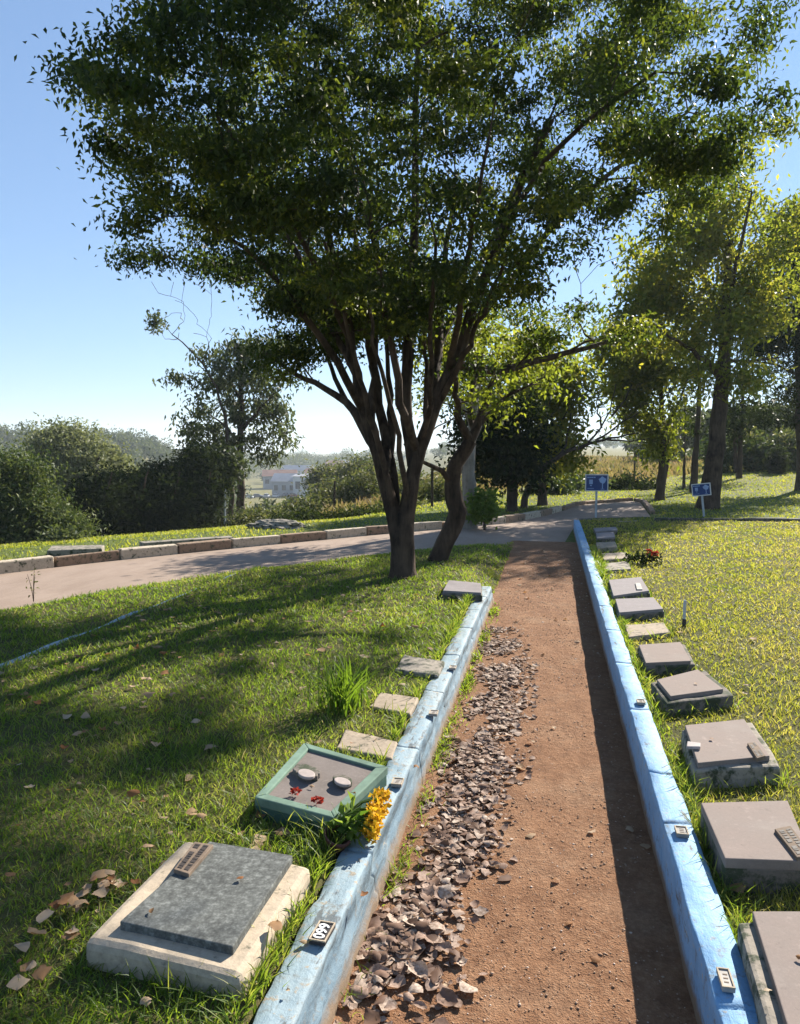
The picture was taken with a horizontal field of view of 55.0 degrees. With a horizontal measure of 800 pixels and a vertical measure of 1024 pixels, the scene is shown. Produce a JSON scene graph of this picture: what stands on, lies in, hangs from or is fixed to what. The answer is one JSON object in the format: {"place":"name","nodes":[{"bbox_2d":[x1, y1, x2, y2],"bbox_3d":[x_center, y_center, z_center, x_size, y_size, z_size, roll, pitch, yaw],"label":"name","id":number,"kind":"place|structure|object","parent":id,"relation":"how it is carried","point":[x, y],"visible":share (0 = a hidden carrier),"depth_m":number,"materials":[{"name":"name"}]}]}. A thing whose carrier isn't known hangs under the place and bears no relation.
{"place":"outdoors","nodes":[
{"label":"outdoors","id":0,"kind":"place"},
{"bbox_2d":[0,541,513,1023],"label":"lawn","id":1,"kind":"structure","parent":0,"point":[10,923],"depth_m":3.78,"materials":[{"name":"plant"}]},
{"bbox_2d":[0,574,232,666],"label":"lawn edging","id":2,"kind":"object","parent":1,"relation":"on","point":[115,620],"visible":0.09,"depth_m":5.68,"materials":[{"name":"blue paint"}]},
{"bbox_2d":[86,842,309,1001],"bbox_3d":[-0.569,1.213,2.292,0.497,0.210,0.618,1,5,11],"label":"grave marker","id":3,"kind":"object","parent":1,"relation":"on","point":[204,902],"visible":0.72,"depth_m":2.16,"materials":[{"name":"stone"}]},
{"bbox_2d":[255,743,387,834],"bbox_3d":[-0.335,1.175,3.124,0.454,0.250,0.576,2,5,23],"label":"grave marker","id":4,"kind":"object","parent":1,"relation":"on","point":[333,777],"visible":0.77,"depth_m":3.04,"materials":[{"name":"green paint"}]},
{"bbox_2d":[292,650,388,716],"bbox_3d":[-0.325,0.905,4.087,0.517,0.317,0.612,1,5,11],"label":"spiky plant","id":5,"kind":"object","parent":1,"relation":"on","point":[341,691],"visible":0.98,"depth_m":4.10,"materials":[{"name":"green plant"}]},
{"bbox_2d":[323,786,391,855],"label":"flowers","id":6,"kind":"object","parent":1,"relation":"on","point":[371,815],"visible":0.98,"depth_m":2.73,"materials":[{"name":"plant"}]},
{"bbox_2d":[336,730,397,764],"bbox_3d":[-0.153,1.141,3.647,0.376,0.097,0.224,2,5,27],"label":"grave marker","id":7,"kind":"object","parent":1,"relation":"on","point":[366,742],"visible":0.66,"depth_m":3.62,"materials":[{"name":"beige stone"}]},
{"bbox_2d":[370,693,418,722],"bbox_3d":[-0.030,1.091,4.197,0.248,0.108,0.324,1,5,11],"label":"grave marker","id":8,"kind":"object","parent":1,"relation":"on","point":[400,701],"visible":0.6,"depth_m":4.19,"materials":[{"name":"beige stone"}]},
{"bbox_2d":[0,551,799,1006],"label":"fallen leaves","id":9,"kind":"object","parent":1,"relation":"on","point":[42,971],"visible":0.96,"depth_m":2.48,"materials":[{"name":"orange plant"}]},
{"bbox_2d":[14,0,799,579],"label":"forked tree","id":10,"kind":"object","parent":1,"relation":"on","point":[340,300],"visible":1,"depth_m":6.80,"materials":[{"name":"green plant"}]},
{"bbox_2d":[395,655,444,680],"bbox_3d":[0.131,1.030,4.920,0.298,0.117,0.422,1,5,11],"label":"grave marker","id":11,"kind":"object","parent":1,"relation":"on","point":[419,667],"visible":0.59,"depth_m":4.86,"materials":[{"name":"grey stone"}]},
{"bbox_2d":[45,527,799,1023],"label":"edge grass","id":12,"kind":"structure","parent":1,"relation":"on","point":[683,779],"depth_m":3.01,"materials":[{"name":"green plant"}]},
{"bbox_2d":[442,580,482,602],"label":"grave marker","id":13,"kind":"object","parent":1,"relation":"on","point":[457,588],"visible":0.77,"depth_m":7.17,"materials":[{"name":"stone"}]},
{"bbox_2d":[378,305,599,561],"bbox_3d":[1.137,-1.002,9.627,2.683,3.588,4.138,1,5,11],"label":"leaning tree","id":14,"kind":"object","parent":1,"relation":"on","point":[449,533],"visible":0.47,"depth_m":9.56,"materials":[{"name":"green plant"}]},
{"bbox_2d":[0,501,649,609],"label":"road","id":15,"kind":"structure","parent":0,"point":[57,582],"depth_m":11.23,"materials":[{"name":"grey asphalt"}]},
{"bbox_2d":[0,446,799,559],"bbox_3d":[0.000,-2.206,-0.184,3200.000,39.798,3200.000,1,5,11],"label":"ground","id":16,"kind":"structure","parent":0,"point":[255,484],"depth_m":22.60,"materials":[{"name":"green plant"}]},
{"bbox_2d":[0,555,53,573],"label":"kerb stone","id":17,"kind":"object","parent":16,"relation":"on","point":[24,564],"visible":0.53,"depth_m":10.01,"materials":[{"name":"white paint"}]},
{"bbox_2d":[0,427,113,544],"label":"bushy tree","id":18,"kind":"object","parent":16,"relation":"on","point":[30,504],"visible":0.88,"depth_m":23.46,"materials":[{"name":"green plant"}]},
{"bbox_2d":[36,523,92,543],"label":"bush","id":19,"kind":"object","parent":16,"relation":"on","point":[61,534],"visible":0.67,"depth_m":17.03,"materials":[{"name":"green plant"}]},
{"bbox_2d":[47,545,104,556],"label":"concrete slab","id":20,"kind":"structure","parent":16,"relation":"on","point":[53,551],"depth_m":11.32,"materials":[{"name":"grey concrete"}]},
{"bbox_2d":[12,412,142,497],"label":"broad tree","id":21,"kind":"object","parent":16,"relation":"on","point":[71,444],"visible":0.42,"depth_m":44.74,"materials":[{"name":"green plant"}]},
{"bbox_2d":[54,550,118,566],"bbox_3d":[-4.358,0.671,10.692,0.131,0.210,0.892,4,6,42],"label":"kerb stone","id":22,"kind":"object","parent":16,"relation":"on","point":[83,558],"visible":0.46,"depth_m":10.62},
{"bbox_2d":[55,460,152,536],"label":"dark bushy tree","id":23,"kind":"object","parent":16,"relation":"on","point":[106,504],"visible":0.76,"depth_m":26.49,"materials":[{"name":"green plant"}]},
{"bbox_2d":[64,458,196,534],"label":"dark bushy tree","id":24,"kind":"object","parent":16,"relation":"on","point":[141,486],"visible":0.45,"depth_m":27.60,"materials":[{"name":"green plant"}]},
{"bbox_2d":[118,544,177,559],"bbox_3d":[-3.711,0.612,11.345,0.900,0.222,0.133,-5,7,-44],"label":"kerb stone","id":25,"kind":"object","parent":16,"relation":"on","point":[145,551],"visible":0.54,"depth_m":11.27,"materials":[{"name":"white paint"}]},
{"bbox_2d":[124,448,224,531],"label":"dark bushy tree","id":26,"kind":"object","parent":16,"relation":"on","point":[172,486],"visible":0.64,"depth_m":28.48,"materials":[{"name":"green plant"}]},
{"bbox_2d":[139,536,233,545],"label":"concrete slab","id":27,"kind":"structure","parent":16,"relation":"on","point":[157,542],"depth_m":12.35,"materials":[{"name":"grey concrete"}]},
{"bbox_2d":[144,282,234,519],"bbox_3d":[-9.533,-4.618,32.819,4.030,10.419,3.165,4,6,41],"label":"bare tree","id":28,"kind":"object","parent":16,"relation":"on","point":[154,323],"visible":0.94,"depth_m":32.54,"materials":[{"name":"brown plant"}]},
{"bbox_2d":[150,428,244,528],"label":"dark bushy tree","id":29,"kind":"object","parent":16,"relation":"on","point":[201,460],"visible":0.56,"depth_m":29.53,"materials":[{"name":"green plant"}]},
{"bbox_2d":[176,538,230,553],"bbox_3d":[-3.051,0.558,11.974,0.899,0.222,0.133,-4,6,-42],"label":"kerb stone","id":30,"kind":"object","parent":16,"relation":"on","point":[201,546],"visible":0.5,"depth_m":11.91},
{"bbox_2d":[179,437,255,526],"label":"young tree","id":31,"kind":"object","parent":16,"relation":"on","point":[236,465],"visible":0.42,"depth_m":30.67,"materials":[{"name":"green plant"}]},
{"bbox_2d":[152,325,316,513],"bbox_3d":[-7.299,-3.725,33.967,7.085,8.835,4.885,1,5,11],"label":"tall gum tree","id":32,"kind":"object","parent":16,"relation":"on","point":[237,415],"visible":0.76,"depth_m":33.41,"materials":[{"name":"plant"}]},
{"bbox_2d":[207,497,301,525],"bbox_3d":[-5.308,0.095,30.106,3.993,1.258,3.655,1,5,11],"label":"scrub bush","id":33,"kind":"object","parent":16,"relation":"on","point":[246,517],"visible":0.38,"depth_m":29.73,"materials":[{"name":"green plant"}]},
{"bbox_2d":[230,535,279,547],"bbox_3d":[-2.368,0.510,12.593,0.899,0.217,0.129,-4,6,-43],"label":"kerb stone","id":34,"kind":"object","parent":16,"relation":"on","point":[254,541],"visible":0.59,"depth_m":12.51,"materials":[{"name":"white paint"}]},
{"bbox_2d":[245,519,305,528],"bbox_3d":[-2.512,0.281,15.578,1.302,0.293,0.877,1,5,11],"label":"stone heap","id":35,"kind":"object","parent":16,"relation":"on","point":[277,524],"visible":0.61,"depth_m":15.29,"materials":[{"name":"grey stone"}]},
{"bbox_2d":[262,470,296,488],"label":"house","id":36,"kind":"structure","parent":16,"relation":"on","point":[267,475],"depth_m":330.48,"materials":[{"name":"ceramic"}]},
{"bbox_2d":[270,473,307,495],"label":"house","id":37,"kind":"structure","parent":16,"relation":"on","point":[281,484],"depth_m":281.34,"materials":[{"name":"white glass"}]},
{"bbox_2d":[280,465,311,472],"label":"house","id":38,"kind":"structure","parent":16,"relation":"on","point":[301,468],"depth_m":387.16,"materials":[{"name":"white glass"}]},
{"bbox_2d":[293,474,309,496],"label":"house","id":39,"kind":"structure","parent":16,"relation":"on","point":[297,479],"depth_m":279.28,"materials":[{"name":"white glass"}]},
{"bbox_2d":[279,531,325,543],"bbox_3d":[-1.679,0.460,13.206,0.902,0.214,0.131,-4,6,-41],"label":"kerb stone","id":40,"kind":"object","parent":16,"relation":"on","point":[302,537],"visible":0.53,"depth_m":13.13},
{"bbox_2d":[265,500,344,520],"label":"scrub bush","id":41,"kind":"object","parent":16,"relation":"on","point":[300,515],"visible":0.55,"depth_m":21.77,"materials":[{"name":"green plant"}]},
{"bbox_2d":[276,490,339,514],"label":"scrub bush","id":42,"kind":"object","parent":16,"relation":"on","point":[320,502],"visible":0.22,"depth_m":33.88,"materials":[{"name":"green plant"}]},
{"bbox_2d":[288,456,345,493],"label":"scrub bush","id":43,"kind":"object","parent":16,"relation":"on","point":[318,472],"visible":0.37,"depth_m":61.38,"materials":[{"name":"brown plant"}]},
{"bbox_2d":[297,462,373,505],"bbox_3d":[-2.599,-0.938,36.113,4.465,2.846,4.310,-4,6,-41],"label":"scrub bush","id":44,"kind":"object","parent":16,"relation":"on","point":[342,486],"visible":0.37,"depth_m":35.60,"materials":[{"name":"green plant"}]},
{"bbox_2d":[324,527,366,538],"bbox_3d":[-0.982,0.408,13.806,0.896,0.219,0.136,-4,6,-42],"label":"kerb stone","id":45,"kind":"object","parent":16,"relation":"on","point":[345,532],"visible":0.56,"depth_m":13.74,"materials":[{"name":"white paint"}]},
{"bbox_2d":[321,495,384,518],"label":"scrub bush","id":46,"kind":"object","parent":16,"relation":"on","point":[355,511],"visible":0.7,"depth_m":21.69,"materials":[{"name":"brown plant"}]},
{"bbox_2d":[322,448,399,488],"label":"scrub bush","id":47,"kind":"object","parent":16,"relation":"on","point":[350,465],"visible":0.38,"depth_m":57.10,"materials":[{"name":"green plant"}]},
{"bbox_2d":[330,460,401,504],"bbox_3d":[-0.944,-1.115,35.814,4.252,3.027,3.609,3,6,32],"label":"scrub bush","id":48,"kind":"object","parent":16,"relation":"on","point":[361,480],"visible":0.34,"depth_m":35.49,"materials":[{"name":"green plant"}]},
{"bbox_2d":[252,586,493,1023],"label":"garden wall","id":49,"kind":"structure","parent":16,"relation":"on","point":[317,977],"depth_m":2.59,"materials":[{"name":"blue paint"}]},
{"bbox_2d":[308,920,335,945],"bbox_3d":[-0.224,1.214,2.214,0.050,0.016,0.090,1,5,15],"label":"number plate","id":50,"kind":"object","parent":49,"relation":"on","point":[322,932],"visible":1,"depth_m":2.21,"materials":[{"name":"metal"}]},
{"bbox_2d":[364,525,388,534],"bbox_3d":[-0.282,0.354,14.396,0.899,0.227,0.140,-4,6,-38],"label":"kerb stone","id":51,"kind":"object","parent":16,"relation":"on","point":[377,529],"visible":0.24,"depth_m":14.21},
{"bbox_2d":[360,493,433,508],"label":"scrub bush","id":52,"kind":"object","parent":16,"relation":"on","point":[423,502],"visible":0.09,"depth_m":23.98,"materials":[{"name":"green plant"}]},
{"bbox_2d":[0,395,795,521],"bbox_3d":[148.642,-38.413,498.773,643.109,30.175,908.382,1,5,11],"label":"distant woods","id":53,"kind":"object","parent":16,"relation":"on","point":[144,444],"visible":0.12,"depth_m":265.38,"materials":[{"name":"green plant"}]},
{"bbox_2d":[360,469,439,499],"bbox_3d":[0.426,-0.910,29.987,3.905,1.972,3.561,1,5,11],"label":"scrub bush","id":54,"kind":"object","parent":16,"relation":"on","point":[401,484],"visible":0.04,"depth_m":30.02,"materials":[{"name":"green plant"}]},
{"bbox_2d":[414,521,441,530],"bbox_3d":[0.444,0.309,14.968,0.901,0.224,0.134,-4,6,-37],"label":"kerb stone","id":55,"kind":"object","parent":16,"relation":"on","point":[424,526],"visible":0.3,"depth_m":14.96,"materials":[{"name":"white paint"}]},
{"bbox_2d":[399,470,462,501],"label":"scrub bush","id":56,"kind":"object","parent":16,"relation":"on","point":[438,490],"visible":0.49,"depth_m":25.75,"materials":[{"name":"green plant"}]},
{"bbox_2d":[396,309,546,528],"bbox_3d":[1.256,-1.814,15.235,2.678,4.588,2.335,-1,5,-16],"label":"pale trunk tree","id":57,"kind":"object","parent":16,"relation":"on","point":[468,477],"visible":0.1,"depth_m":15.08,"materials":[{"name":"green plant"}]},
{"bbox_2d":[464,481,506,529],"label":"bush","id":58,"kind":"object","parent":16,"relation":"on","point":[485,509],"visible":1,"depth_m":14.84,"materials":[{"name":"green plant"}]},
{"bbox_2d":[418,378,565,511],"bbox_3d":[2.526,-1.685,19.364,3.412,3.709,3.339,-4,6,-37],"label":"dark tree","id":59,"kind":"object","parent":16,"relation":"on","point":[512,463],"visible":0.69,"depth_m":19.00,"materials":[{"name":"green plant"}]},
{"bbox_2d":[503,513,524,522],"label":"kerb stone","id":60,"kind":"object","parent":16,"relation":"on","point":[510,518],"visible":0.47,"depth_m":16.70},
{"bbox_2d":[319,455,742,513],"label":"field grass","id":61,"kind":"structure","parent":16,"relation":"on","point":[607,463],"depth_m":43.74,"materials":[{"name":"plant"}]},
{"bbox_2d":[519,473,584,494],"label":"bush","id":62,"kind":"object","parent":16,"relation":"on","point":[568,489],"visible":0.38,"depth_m":26.55,"materials":[{"name":"green plant"}]},
{"bbox_2d":[487,316,627,505],"bbox_3d":[4.120,-2.752,21.578,4.158,5.415,3.614,-2,5,-21],"label":"tree","id":63,"kind":"object","parent":16,"relation":"on","point":[569,459],"visible":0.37,"depth_m":20.98,"materials":[{"name":"green plant"}]},
{"bbox_2d":[520,383,649,507],"bbox_3d":[5.016,-1.861,20.745,3.407,3.481,2.787,1,5,11],"label":"bare tree","id":64,"kind":"object","parent":16,"relation":"on","point":[524,500],"visible":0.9,"depth_m":20.43,"materials":[{"name":"brown plant"}]},
{"bbox_2d":[561,467,615,489],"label":"bush","id":65,"kind":"object","parent":16,"relation":"on","point":[579,479],"visible":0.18,"depth_m":29.45,"materials":[{"name":"green plant"}]},
{"bbox_2d":[585,474,608,517],"bbox_3d":[4.510,-0.317,17.647,0.522,1.101,0.045,0,5,5],"label":"sign","id":66,"kind":"object","parent":16,"relation":"on","point":[596,482],"visible":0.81,"depth_m":17.60,"materials":[{"name":"blue metal"}]},
{"bbox_2d":[606,465,676,490],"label":"bush","id":67,"kind":"object","parent":16,"relation":"on","point":[624,483],"visible":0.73,"depth_m":29.60,"materials":[{"name":"green plant"}]},
{"bbox_2d":[570,316,717,500],"bbox_3d":[7.491,-3.041,23.330,4.688,5.720,3.425,1,5,11],"label":"leafy tree","id":68,"kind":"object","parent":16,"relation":"on","point":[656,427],"visible":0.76,"depth_m":22.95,"materials":[{"name":"green plant"}]},
{"bbox_2d":[573,520,757,1023],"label":"low kerb","id":69,"kind":"structure","parent":16,"relation":"on","point":[706,942],"depth_m":2.67,"materials":[{"name":"blue paint"}]},
{"bbox_2d":[674,825,688,837],"bbox_3d":[1.000,1.135,2.726,0.042,0.016,0.060,1,5,11],"label":"number plate","id":70,"kind":"object","parent":69,"relation":"on","point":[681,832],"visible":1,"depth_m":2.72,"materials":[{"name":"white metal"}]},
{"bbox_2d":[716,967,735,992],"bbox_3d":[0.834,1.198,1.966,0.032,0.016,0.075,1,5,11],"label":"number plate","id":71,"kind":"object","parent":69,"relation":"on","point":[725,979],"visible":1,"depth_m":1.96,"materials":[{"name":"white ceramic"}]},
{"bbox_2d":[654,518,697,520],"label":"kerb stone","id":72,"kind":"object","parent":16,"relation":"on","point":[675,519],"visible":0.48,"depth_m":14.91,"materials":[{"name":"concrete"}]},
{"bbox_2d":[673,403,707,488],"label":"thin tree","id":73,"kind":"object","parent":16,"relation":"on","point":[684,466],"visible":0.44,"depth_m":28.88,"materials":[{"name":"green plant"}]},
{"bbox_2d":[590,126,799,509],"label":"thick leaning tree","id":74,"kind":"object","parent":16,"relation":"on","point":[660,287],"visible":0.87,"depth_m":19.31,"materials":[{"name":"green plant"}]},
{"bbox_2d":[676,353,716,492],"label":"thin tree","id":75,"kind":"object","parent":16,"relation":"on","point":[695,453],"visible":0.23,"depth_m":26.84,"materials":[{"name":"green plant"}]},
{"bbox_2d":[691,483,710,516],"bbox_3d":[7.080,-0.232,17.974,0.422,0.881,0.045,-5,2,30],"label":"sign","id":76,"kind":"object","parent":16,"relation":"on","point":[701,489],"visible":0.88,"depth_m":17.96,"materials":[{"name":"blue metal"}]},
{"bbox_2d":[699,518,743,520],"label":"kerb stone","id":77,"kind":"object","parent":16,"relation":"on","point":[719,519],"visible":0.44,"depth_m":14.85,"materials":[{"name":"concrete"}]},
{"bbox_2d":[688,428,767,473],"bbox_3d":[16.131,-2.878,37.625,3.441,2.466,3.784,-4,6,-37],"label":"bush","id":78,"kind":"object","parent":16,"relation":"on","point":[727,462],"visible":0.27,"depth_m":37.24,"materials":[{"name":"green plant"}]},
{"bbox_2d":[700,337,785,478],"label":"twin trunk tree","id":79,"kind":"object","parent":16,"relation":"on","point":[738,433],"visible":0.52,"depth_m":32.66,"materials":[{"name":"plant"}]},
{"bbox_2d":[701,426,791,470],"bbox_3d":[17.413,-3.096,37.847,4.030,2.618,3.732,-1,5,-13],"label":"bush","id":80,"kind":"object","parent":16,"relation":"on","point":[761,454],"visible":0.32,"depth_m":37.08,"materials":[{"name":"green plant"}]},
{"bbox_2d":[712,196,799,490],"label":"leafy tree","id":81,"kind":"object","parent":16,"relation":"on","point":[783,348],"visible":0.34,"depth_m":26.51,"materials":[{"name":"green plant"}]},
{"bbox_2d":[743,517,786,521],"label":"kerb stone","id":82,"kind":"object","parent":16,"relation":"on","point":[783,519],"visible":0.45,"depth_m":14.81,"materials":[{"name":"concrete"}]},
{"bbox_2d":[743,430,795,470],"bbox_3d":[18.441,-3.076,37.826,3.708,2.487,3.626,1,5,11],"label":"bush","id":83,"kind":"object","parent":16,"relation":"on","point":[793,464],"visible":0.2,"depth_m":37.32,"materials":[{"name":"green plant"}]},
{"bbox_2d":[759,439,794,473],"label":"shrub","id":84,"kind":"object","parent":16,"relation":"on","point":[776,461],"visible":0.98,"depth_m":34.72,"materials":[{"name":"green plant"}]},
{"bbox_2d":[759,425,795,469],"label":"bush","id":85,"kind":"object","parent":16,"relation":"on","point":[783,435],"visible":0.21,"depth_m":37.31,"materials":[{"name":"green plant"}]},
{"bbox_2d":[0,0,799,453],"label":"sky","id":86,"kind":"structure","parent":0,"point":[74,341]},
{"bbox_2d":[332,541,696,1023],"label":"path","id":87,"kind":"structure","parent":0,"point":[644,907],"depth_m":2.96,"materials":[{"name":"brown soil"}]},
{"bbox_2d":[338,601,500,1023],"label":"path weeds","id":88,"kind":"object","parent":87,"relation":"on","point":[465,684],"visible":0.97,"depth_m":3.95,"materials":[{"name":"green plant"}]},
{"bbox_2d":[333,625,539,1023],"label":"leaf litter","id":89,"kind":"object","parent":87,"relation":"on","point":[413,925],"visible":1,"depth_m":2.90,"materials":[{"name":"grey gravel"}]},
{"bbox_2d":[579,518,799,1001],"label":"lawn","id":90,"kind":"structure","parent":0,"point":[756,684],"depth_m":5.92,"materials":[{"name":"plant"}]},
{"bbox_2d":[596,532,614,541],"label":"grave marker","id":91,"kind":"object","parent":90,"relation":"on","point":[605,537],"visible":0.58,"depth_m":11.45,"materials":[{"name":"stone"}]},
{"bbox_2d":[594,527,617,536],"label":"grave marker","id":92,"kind":"object","parent":90,"relation":"on","point":[606,529],"visible":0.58,"depth_m":12.50,"materials":[{"name":"stone"}]},
{"bbox_2d":[596,542,617,551],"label":"grave marker","id":93,"kind":"object","parent":90,"relation":"on","point":[612,546],"visible":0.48,"depth_m":10.56,"materials":[{"name":"grey stone"}]},
{"bbox_2d":[602,552,626,562],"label":"grave marker","id":94,"kind":"object","parent":90,"relation":"on","point":[608,557],"visible":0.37,"depth_m":9.77,"materials":[{"name":"beige stone"}]},
{"bbox_2d":[605,561,630,572],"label":"grave marker","id":95,"kind":"object","parent":90,"relation":"on","point":[621,566],"visible":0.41,"depth_m":9.00,"materials":[{"name":"white stone"}]},
{"bbox_2d":[608,577,649,599],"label":"grave marker","id":96,"kind":"object","parent":90,"relation":"on","point":[635,587],"visible":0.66,"depth_m":7.32,"materials":[{"name":"stone"}]},
{"bbox_2d":[614,597,663,620],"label":"grave marker","id":97,"kind":"object","parent":90,"relation":"on","point":[647,608],"visible":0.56,"depth_m":6.41,"materials":[{"name":"stone"}]},
{"bbox_2d":[623,548,670,565],"bbox_3d":[2.990,0.568,9.407,0.585,0.282,0.364,1,5,11],"label":"flower bunch","id":98,"kind":"object","parent":90,"relation":"on","point":[650,554],"visible":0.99,"depth_m":9.35,"materials":[{"name":"green plant"}]},
{"bbox_2d":[625,623,669,640],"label":"grave marker","id":99,"kind":"object","parent":90,"relation":"on","point":[659,629],"visible":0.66,"depth_m":5.81,"materials":[{"name":"beige stone"}]},
{"bbox_2d":[638,642,694,675],"bbox_3d":[1.749,0.993,5.055,0.339,0.152,0.621,1,5,11],"label":"grave marker","id":100,"kind":"object","parent":90,"relation":"on","point":[672,655],"visible":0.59,"depth_m":4.91,"materials":[{"name":"stone"}]},
{"bbox_2d":[651,669,733,716],"bbox_3d":[1.632,1.047,4.355,0.413,0.171,0.630,0,5,4],"label":"grave marker","id":101,"kind":"object","parent":90,"relation":"on","point":[681,691],"visible":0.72,"depth_m":4.19,"materials":[{"name":"stone"}]},
{"bbox_2d":[681,719,779,788],"bbox_3d":[1.461,1.111,3.457,0.385,0.210,0.644,1,5,11],"label":"grave marker","id":102,"kind":"object","parent":90,"relation":"on","point":[736,752],"visible":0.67,"depth_m":3.28,"materials":[{"name":"grey concrete"}]},
{"bbox_2d":[700,801,799,894],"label":"grave marker","id":103,"kind":"object","parent":90,"relation":"on","point":[757,842],"visible":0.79,"depth_m":2.55,"materials":[{"name":"concrete"}]},
{"bbox_2d":[737,911,799,1023],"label":"grave marker","id":104,"kind":"object","parent":90,"relation":"on","point":[768,944],"visible":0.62,"depth_m":1.96,"materials":[{"name":"grey concrete"}]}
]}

